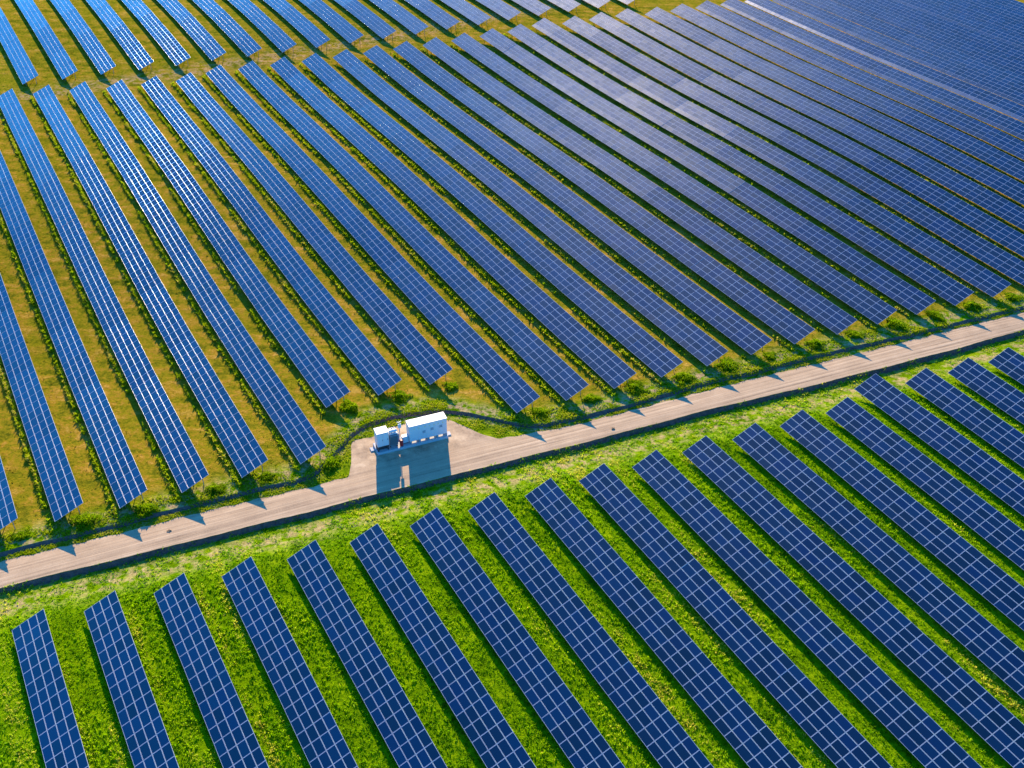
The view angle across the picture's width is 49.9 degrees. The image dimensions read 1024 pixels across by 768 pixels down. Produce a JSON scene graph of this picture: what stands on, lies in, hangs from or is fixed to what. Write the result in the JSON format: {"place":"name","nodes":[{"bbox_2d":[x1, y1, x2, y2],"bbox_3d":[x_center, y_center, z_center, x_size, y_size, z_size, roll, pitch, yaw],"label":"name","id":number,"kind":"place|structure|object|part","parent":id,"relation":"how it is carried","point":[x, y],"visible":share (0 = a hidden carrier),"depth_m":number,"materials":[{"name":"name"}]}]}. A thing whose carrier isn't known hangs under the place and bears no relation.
{"place":"outdoors","nodes":[
{"label":"outdoors","id":0,"kind":"place"},
{"bbox_2d":[0,0,1023,767],"bbox_3d":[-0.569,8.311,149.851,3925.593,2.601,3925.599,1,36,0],"label":"ground","id":1,"kind":"structure","parent":0,"point":[126,410],"depth_m":156.69,"materials":[{"name":"green plant"}]},
{"bbox_2d":[0,457,17,529],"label":"solar panel line","id":2,"kind":"object","parent":1,"relation":"on","point":[8,514],"visible":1,"depth_m":137.42,"materials":[{"name":"blue glass"}]},
{"bbox_2d":[0,8,37,85],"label":"solar panel line","id":3,"kind":"object","parent":1,"relation":"on","point":[24,68],"visible":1,"depth_m":262.34,"materials":[{"name":"blue glass"}]},
{"bbox_2d":[9,526,30,541],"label":"weed bush","id":4,"kind":"object","parent":1,"relation":"on","point":[21,535],"visible":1,"depth_m":135.18,"materials":[{"name":"green plant"}]},
{"bbox_2d":[0,274,82,521],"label":"solar panel line","id":5,"kind":"object","parent":1,"relation":"on","point":[63,495],"visible":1,"depth_m":152.84,"materials":[{"name":"blue glass"}]},
{"bbox_2d":[15,0,77,80],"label":"solar panel line","id":6,"kind":"object","parent":1,"relation":"on","point":[62,62],"visible":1,"depth_m":269.95,"materials":[{"name":"blue glass"}]},
{"bbox_2d":[12,609,88,767],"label":"solar panel line","id":7,"kind":"object","parent":1,"relation":"on","point":[52,702],"visible":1,"depth_m":113.92,"materials":[{"name":"glass"}]},
{"bbox_2d":[0,151,146,507],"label":"solar panel line","id":8,"kind":"object","parent":1,"relation":"on","point":[124,476],"visible":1,"depth_m":165.45,"materials":[{"name":"blue glass"}]},
{"bbox_2d":[50,0,115,74],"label":"solar panel line","id":9,"kind":"object","parent":1,"relation":"on","point":[97,53],"visible":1,"depth_m":272.11,"materials":[{"name":"blue glass"}]},
{"bbox_2d":[69,511,103,531],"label":"weed bush","id":10,"kind":"object","parent":1,"relation":"on","point":[85,520],"visible":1,"depth_m":136.91,"materials":[{"name":"green plant"}]},
{"bbox_2d":[0,89,208,492],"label":"solar panel line","id":11,"kind":"object","parent":1,"relation":"on","point":[181,456],"visible":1,"depth_m":174.37,"materials":[{"name":"blue glass"}]},
{"bbox_2d":[86,0,153,70],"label":"solar panel line","id":12,"kind":"object","parent":1,"relation":"on","point":[130,44],"visible":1,"depth_m":274.12,"materials":[{"name":"blue glass"}]},
{"bbox_2d":[84,591,178,767],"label":"solar panel line","id":13,"kind":"object","parent":1,"relation":"on","point":[134,702],"visible":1,"depth_m":114.72,"materials":[{"name":"glass"}]},
{"bbox_2d":[129,503,160,518],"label":"weed bush","id":14,"kind":"object","parent":1,"relation":"on","point":[147,508],"visible":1,"depth_m":138.44,"materials":[{"name":"green plant"}]},
{"bbox_2d":[33,85,267,477],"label":"solar panel line","id":15,"kind":"object","parent":1,"relation":"on","point":[245,452],"visible":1,"depth_m":176.79,"materials":[{"name":"blue glass"}]},
{"bbox_2d":[122,0,189,66],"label":"solar panel line","id":16,"kind":"object","parent":1,"relation":"on","point":[163,37],"visible":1,"depth_m":276.10,"materials":[{"name":"blue glass"}]},
{"bbox_2d":[157,0,225,59],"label":"solar panel line","id":17,"kind":"object","parent":1,"relation":"on","point":[197,32],"visible":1,"depth_m":278.52,"materials":[{"name":"blue glass"}]},
{"bbox_2d":[69,81,325,463],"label":"solar panel line","id":18,"kind":"object","parent":1,"relation":"on","point":[300,435],"visible":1,"depth_m":179.00,"materials":[{"name":"blue glass"}]},
{"bbox_2d":[154,573,268,767],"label":"solar panel line","id":19,"kind":"object","parent":1,"relation":"on","point":[171,611],"visible":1,"depth_m":115.57,"materials":[{"name":"glass"}]},
{"bbox_2d":[204,482,225,498],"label":"weed bush","id":20,"kind":"object","parent":1,"relation":"on","point":[211,489],"visible":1,"depth_m":141.44,"materials":[{"name":"green plant"}]},
{"bbox_2d":[193,0,261,57],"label":"solar panel line","id":21,"kind":"object","parent":1,"relation":"on","point":[232,29],"visible":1,"depth_m":280.19,"materials":[{"name":"blue glass"}]},
{"bbox_2d":[106,79,349,407],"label":"solar panel line","id":22,"kind":"object","parent":1,"relation":"on","point":[322,378],"visible":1,"depth_m":187.74,"materials":[{"name":"blue glass"}]},
{"bbox_2d":[228,0,295,53],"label":"solar panel line","id":23,"kind":"object","parent":1,"relation":"on","point":[272,31],"visible":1,"depth_m":282.06,"materials":[{"name":"blue glass"}]},
{"bbox_2d":[256,471,278,486],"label":"weed bush","id":24,"kind":"object","parent":1,"relation":"on","point":[266,475],"visible":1,"depth_m":143.49,"materials":[{"name":"green plant"}]},
{"bbox_2d":[141,76,401,395],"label":"solar panel line","id":25,"kind":"object","parent":1,"relation":"on","point":[370,363],"visible":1,"depth_m":189.94,"materials":[{"name":"blue glass"}]},
{"bbox_2d":[222,557,357,767],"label":"solar panel line","id":26,"kind":"object","parent":1,"relation":"on","point":[245,579],"visible":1,"depth_m":116.43,"materials":[{"name":"glass"}]},
{"bbox_2d":[264,0,329,47],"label":"solar panel line","id":27,"kind":"object","parent":1,"relation":"on","point":[314,35],"visible":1,"depth_m":283.81,"materials":[{"name":"blue glass"}]},
{"bbox_2d":[176,72,451,383],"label":"solar panel line","id":28,"kind":"object","parent":1,"relation":"on","point":[430,364],"visible":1,"depth_m":192.01,"materials":[{"name":"blue glass"}]},
{"bbox_2d":[299,0,362,44],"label":"solar panel line","id":29,"kind":"object","parent":1,"relation":"on","point":[339,24],"visible":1,"depth_m":285.58,"materials":[{"name":"blue glass"}]},
{"bbox_2d":[321,455,341,473],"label":"weed bush","id":30,"kind":"object","parent":1,"relation":"on","point":[332,462],"visible":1,"depth_m":145.72,"materials":[{"name":"green plant"}]},
{"bbox_2d":[339,399,357,413],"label":"weed bush","id":31,"kind":"object","parent":1,"relation":"on","point":[351,406],"visible":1,"depth_m":155.70,"materials":[{"name":"green plant"}]},
{"bbox_2d":[334,0,395,38],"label":"solar panel line","id":32,"kind":"object","parent":1,"relation":"on","point":[379,26],"visible":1,"depth_m":287.26,"materials":[{"name":"blue glass"}]},
{"bbox_2d":[287,540,446,767],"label":"solar panel line","id":33,"kind":"object","parent":1,"relation":"on","point":[312,554],"visible":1,"depth_m":117.42,"materials":[{"name":"glass"}]},
{"bbox_2d":[206,65,539,412],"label":"solar panel line","id":34,"kind":"object","parent":1,"relation":"on","point":[514,390],"visible":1,"depth_m":188.12,"materials":[{"name":"blue glass"}]},
{"bbox_2d":[369,0,427,35],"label":"solar panel line","id":35,"kind":"object","parent":1,"relation":"on","point":[405,17],"visible":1,"depth_m":288.89,"materials":[{"name":"blue glass"}]},
{"bbox_2d":[387,389,412,403],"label":"weed bush","id":36,"kind":"object","parent":1,"relation":"on","point":[399,395],"visible":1,"depth_m":157.89,"materials":[{"name":"green plant"}]},
{"bbox_2d":[370,431,450,454],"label":"equipment platform","id":37,"kind":"structure","parent":1,"relation":"on","point":[393,448],"depth_m":149.19,"materials":[{"name":"paint"}]},
{"bbox_2d":[373,426,388,451],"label":"switchgear cabinet","id":38,"kind":"object","parent":37,"relation":"on","point":[381,435],"visible":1,"depth_m":146.85,"materials":[{"name":"white metal"}]},
{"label":"door","id":39,"kind":"part","parent":38,"relation":"part of","materials":[{"name":"white metal"}]},
{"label":"door","id":40,"kind":"part","parent":38,"relation":"part of","materials":[{"name":"white metal"}]},
{"bbox_2d":[388,427,399,446],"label":"transformer","id":41,"kind":"object","parent":37,"relation":"on","point":[393,433],"visible":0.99,"depth_m":147.68,"materials":[{"name":"grey metal"}]},
{"bbox_2d":[401,434,408,443],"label":"control cabinet","id":42,"kind":"object","parent":37,"relation":"on","point":[405,437],"visible":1,"depth_m":148.91,"materials":[{"name":"white metal"}]},
{"bbox_2d":[406,412,446,443],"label":"inverter container","id":43,"kind":"object","parent":37,"relation":"on","point":[427,427],"visible":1,"depth_m":148.82,"materials":[{"name":"white metal"}]},
{"bbox_2d":[238,60,588,400],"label":"solar panel line","id":44,"kind":"object","parent":1,"relation":"on","point":[556,372],"visible":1,"depth_m":190.52,"materials":[{"name":"blue glass"}]},
{"bbox_2d":[405,0,459,30],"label":"solar panel line","id":45,"kind":"object","parent":1,"relation":"on","point":[438,15],"visible":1,"depth_m":290.42,"materials":[{"name":"blue glass"}]},
{"bbox_2d":[350,523,535,767],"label":"solar panel line","id":46,"kind":"object","parent":1,"relation":"on","point":[437,631],"visible":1,"depth_m":118.37,"materials":[{"name":"glass"}]},
{"bbox_2d":[441,381,458,392],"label":"weed bush","id":47,"kind":"object","parent":1,"relation":"on","point":[450,385],"visible":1,"depth_m":159.99,"materials":[{"name":"green plant"}]},
{"bbox_2d":[270,57,635,388],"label":"solar panel line","id":48,"kind":"object","parent":1,"relation":"on","point":[604,362],"visible":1,"depth_m":193.00,"materials":[{"name":"blue glass"}]},
{"bbox_2d":[441,0,490,24],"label":"solar panel line","id":49,"kind":"object","parent":1,"relation":"on","point":[477,16],"visible":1,"depth_m":291.89,"materials":[{"name":"blue glass"}]},
{"bbox_2d":[302,53,682,376],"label":"solar panel line","id":50,"kind":"object","parent":1,"relation":"on","point":[645,347],"visible":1,"depth_m":195.32,"materials":[{"name":"blue glass"}]},
{"bbox_2d":[476,0,520,19],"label":"solar panel line","id":51,"kind":"object","parent":1,"relation":"on","point":[504,9],"visible":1,"depth_m":293.19,"materials":[{"name":"blue glass"}]},
{"bbox_2d":[0,328,1023,767],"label":"grass","id":52,"kind":"structure","parent":1,"relation":"on","point":[492,572],"depth_m":125.12,"materials":[{"name":"green plant"}]},
{"bbox_2d":[0,23,1023,560],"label":"weeds","id":53,"kind":"object","parent":1,"relation":"on","point":[560,415],"visible":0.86,"depth_m":172.92,"materials":[{"name":"green plant"}]},
{"bbox_2d":[410,508,624,767],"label":"solar panel line","id":54,"kind":"object","parent":1,"relation":"on","point":[528,649],"visible":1,"depth_m":119.30,"materials":[{"name":"glass"}]},
{"bbox_2d":[510,0,549,15],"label":"solar panel line","id":55,"kind":"object","parent":1,"relation":"on","point":[537,7],"visible":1,"depth_m":294.58,"materials":[{"name":"blue glass"}]},
{"bbox_2d":[333,49,727,365],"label":"solar panel line","id":56,"kind":"object","parent":1,"relation":"on","point":[689,336],"visible":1,"depth_m":197.74,"materials":[{"name":"blue glass"}]},
{"bbox_2d":[530,407,549,419],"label":"weed bush","id":57,"kind":"object","parent":1,"relation":"on","point":[542,411],"visible":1,"depth_m":154.77,"materials":[{"name":"green plant"}]},
{"bbox_2d":[548,0,579,11],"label":"solar panel line","id":58,"kind":"object","parent":1,"relation":"on","point":[568,5],"visible":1,"depth_m":295.81,"materials":[{"name":"blue glass"}]},
{"bbox_2d":[363,45,771,354],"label":"solar panel line","id":59,"kind":"object","parent":1,"relation":"on","point":[749,338],"visible":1,"depth_m":200.16,"materials":[{"name":"blue glass"}]},
{"bbox_2d":[468,492,713,767],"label":"solar panel line","id":60,"kind":"object","parent":1,"relation":"on","point":[492,504],"visible":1,"depth_m":120.20,"materials":[{"name":"glass"}]},
{"bbox_2d":[581,393,601,402],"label":"weed bush","id":61,"kind":"object","parent":1,"relation":"on","point":[592,398],"visible":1,"depth_m":157.48,"materials":[{"name":"green plant"}]},
{"bbox_2d":[584,0,609,9],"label":"solar panel line","id":62,"kind":"object","parent":1,"relation":"on","point":[598,4],"visible":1,"depth_m":297.18,"materials":[{"name":"blue glass"}]},
{"bbox_2d":[393,41,814,343],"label":"solar panel line","id":63,"kind":"object","parent":1,"relation":"on","point":[782,321],"visible":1,"depth_m":202.48,"materials":[{"name":"blue glass"}]},
{"bbox_2d":[619,0,634,5],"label":"solar panel line","id":64,"kind":"object","parent":1,"relation":"on","point":[627,2],"visible":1,"depth_m":298.95,"materials":[{"name":"blue glass"}]},
{"bbox_2d":[623,379,650,395],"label":"weed bush","id":65,"kind":"object","parent":1,"relation":"on","point":[634,386],"visible":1,"depth_m":159.56,"materials":[{"name":"green plant"}]},
{"bbox_2d":[423,37,856,333],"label":"solar panel line","id":66,"kind":"object","parent":1,"relation":"on","point":[809,301],"visible":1,"depth_m":204.71,"materials":[{"name":"blue glass"}]},
{"bbox_2d":[525,478,802,767],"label":"solar panel line","id":67,"kind":"object","parent":1,"relation":"on","point":[650,605],"visible":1,"depth_m":120.99,"materials":[{"name":"glass"}]},
{"bbox_2d":[452,33,896,323],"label":"solar panel line","id":68,"kind":"object","parent":1,"relation":"on","point":[860,299],"visible":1,"depth_m":207.08,"materials":[{"name":"blue glass"}]},
{"bbox_2d":[671,372,696,387],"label":"weed bush","id":69,"kind":"object","parent":1,"relation":"on","point":[681,378],"visible":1,"depth_m":161.64,"materials":[{"name":"green plant"}]},
{"bbox_2d":[480,28,935,314],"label":"solar panel line","id":70,"kind":"object","parent":1,"relation":"on","point":[914,300],"visible":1,"depth_m":209.52,"materials":[{"name":"blue glass"}]},
{"bbox_2d":[714,357,739,374],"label":"weed bush","id":71,"kind":"object","parent":1,"relation":"on","point":[726,363],"visible":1,"depth_m":164.22,"materials":[{"name":"green plant"}]},
{"bbox_2d":[579,464,891,767],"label":"solar panel line","id":72,"kind":"object","parent":1,"relation":"on","point":[604,480],"visible":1,"depth_m":121.74,"materials":[{"name":"glass"}]},
{"bbox_2d":[508,24,973,305],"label":"solar panel line","id":73,"kind":"object","parent":1,"relation":"on","point":[934,280],"visible":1,"depth_m":211.82,"materials":[{"name":"blue glass"}]},
{"bbox_2d":[762,351,775,361],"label":"weed bush","id":74,"kind":"object","parent":1,"relation":"on","point":[770,355],"visible":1,"depth_m":166.27,"materials":[{"name":"green plant"}]},
{"bbox_2d":[532,18,1010,296],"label":"solar panel line","id":75,"kind":"object","parent":1,"relation":"on","point":[985,280],"visible":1,"depth_m":214.55,"materials":[{"name":"blue glass"}]},
{"bbox_2d":[562,16,1023,284],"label":"solar panel line","id":76,"kind":"object","parent":1,"relation":"on","point":[983,250],"visible":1,"depth_m":218.34,"materials":[{"name":"blue glass"}]},
{"bbox_2d":[589,12,1023,256],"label":"solar panel line","id":77,"kind":"object","parent":1,"relation":"on","point":[1010,238],"visible":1,"depth_m":225.24,"materials":[{"name":"blue glass"}]},
{"bbox_2d":[632,450,981,767],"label":"solar panel line","id":78,"kind":"object","parent":1,"relation":"on","point":[764,578],"visible":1,"depth_m":122.48,"materials":[{"name":"glass"}]},
{"bbox_2d":[805,338,826,350],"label":"weed bush","id":79,"kind":"object","parent":1,"relation":"on","point":[814,341],"visible":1,"depth_m":168.67,"materials":[{"name":"green plant"}]},
{"bbox_2d":[616,8,1023,229],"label":"solar panel line","id":80,"kind":"object","parent":1,"relation":"on","point":[994,203],"visible":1,"depth_m":231.83,"materials":[{"name":"blue glass"}]},
{"bbox_2d":[645,7,1023,204],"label":"solar panel line","id":81,"kind":"object","parent":1,"relation":"on","point":[1007,186],"visible":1,"depth_m":238.17,"materials":[{"name":"blue glass"}]},
{"bbox_2d":[671,4,1023,180],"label":"solar panel line","id":82,"kind":"object","parent":1,"relation":"on","point":[1004,162],"visible":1,"depth_m":244.75,"materials":[{"name":"blue glass"}]},
{"bbox_2d":[683,436,1023,767],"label":"solar panel line","id":83,"kind":"object","parent":1,"relation":"on","point":[850,591],"visible":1,"depth_m":124.37,"materials":[{"name":"glass"}]},
{"bbox_2d":[844,330,865,338],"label":"weed bush","id":84,"kind":"object","parent":1,"relation":"on","point":[855,334],"visible":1,"depth_m":171.04,"materials":[{"name":"green plant"}]},
{"bbox_2d":[696,0,1023,159],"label":"solar panel line","id":85,"kind":"object","parent":1,"relation":"on","point":[985,132],"visible":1,"depth_m":251.06,"materials":[{"name":"blue glass"}]},
{"bbox_2d":[720,0,1023,139],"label":"solar panel line","id":86,"kind":"object","parent":1,"relation":"on","point":[1000,121],"visible":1,"depth_m":257.23,"materials":[{"name":"blue glass"}]},
{"bbox_2d":[732,423,1023,698],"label":"solar panel line","id":87,"kind":"object","parent":1,"relation":"on","point":[914,579],"visible":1,"depth_m":130.31,"materials":[{"name":"glass"}]},
{"bbox_2d":[745,0,1023,121],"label":"solar panel line","id":88,"kind":"object","parent":1,"relation":"on","point":[972,92],"visible":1,"depth_m":262.96,"materials":[{"name":"blue glass"}]},
{"bbox_2d":[885,316,908,331],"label":"weed bush","id":89,"kind":"object","parent":1,"relation":"on","point":[895,322],"visible":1,"depth_m":173.28,"materials":[{"name":"green plant"}]},
{"bbox_2d":[773,0,1023,105],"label":"solar panel line","id":90,"kind":"object","parent":1,"relation":"on","point":[985,82],"visible":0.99,"depth_m":268.13,"materials":[{"name":"blue glass"}]},
{"bbox_2d":[780,410,1023,630],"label":"solar panel line","id":91,"kind":"object","parent":1,"relation":"on","point":[810,430],"visible":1,"depth_m":136.18,"materials":[{"name":"glass"}]},
{"bbox_2d":[801,0,1023,89],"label":"solar panel line","id":92,"kind":"object","parent":1,"relation":"on","point":[1008,77],"visible":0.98,"depth_m":273.20,"materials":[{"name":"blue glass"}]},
{"bbox_2d":[826,397,1023,569],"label":"solar panel line","id":93,"kind":"object","parent":1,"relation":"on","point":[1003,526],"visible":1,"depth_m":141.88,"materials":[{"name":"glass"}]},
{"bbox_2d":[832,0,1023,75],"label":"solar panel line","id":94,"kind":"object","parent":1,"relation":"on","point":[954,42],"visible":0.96,"depth_m":278.12,"materials":[{"name":"blue glass"}]},
{"bbox_2d":[924,310,945,321],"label":"weed bush","id":95,"kind":"object","parent":1,"relation":"on","point":[935,315],"visible":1,"depth_m":175.63,"materials":[{"name":"green plant"}]},
{"bbox_2d":[855,373,1023,515],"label":"solar panel line","id":96,"kind":"object","parent":1,"relation":"on","point":[950,444],"visible":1,"depth_m":148.33,"materials":[{"name":"glass"}]},
{"bbox_2d":[862,0,1023,62],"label":"solar panel line","id":97,"kind":"object","parent":1,"relation":"on","point":[968,35],"visible":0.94,"depth_m":282.76,"materials":[{"name":"blue glass"}]},
{"bbox_2d":[893,0,1023,49],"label":"solar panel line","id":98,"kind":"object","parent":1,"relation":"on","point":[996,33],"visible":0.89,"depth_m":287.13,"materials":[{"name":"blue glass"}]},
{"bbox_2d":[905,368,1023,467],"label":"solar panel line","id":99,"kind":"object","parent":1,"relation":"on","point":[963,409],"visible":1,"depth_m":153.26,"materials":[{"name":"glass"}]},
{"bbox_2d":[962,300,981,311],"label":"weed bush","id":100,"kind":"object","parent":1,"relation":"on","point":[972,305],"visible":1,"depth_m":178.14,"materials":[{"name":"green plant"}]},
{"bbox_2d":[948,358,1023,423],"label":"solar panel line","id":101,"kind":"object","parent":1,"relation":"on","point":[980,377],"visible":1,"depth_m":158.48,"materials":[{"name":"glass"}]},
{"bbox_2d":[989,347,1023,384],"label":"solar panel line","id":102,"kind":"object","parent":1,"relation":"on","point":[1006,357],"visible":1,"depth_m":163.61,"materials":[{"name":"glass"}]},
{"bbox_2d":[1004,292,1022,301],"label":"weed bush","id":103,"kind":"object","parent":1,"relation":"on","point":[1012,296],"visible":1,"depth_m":180.75,"materials":[{"name":"green plant"}]},
{"bbox_2d":[0,312,1023,587],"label":"road","id":104,"kind":"structure","parent":0,"point":[460,448],"depth_m":147.77,"materials":[{"name":"beige concrete"}]}
]}

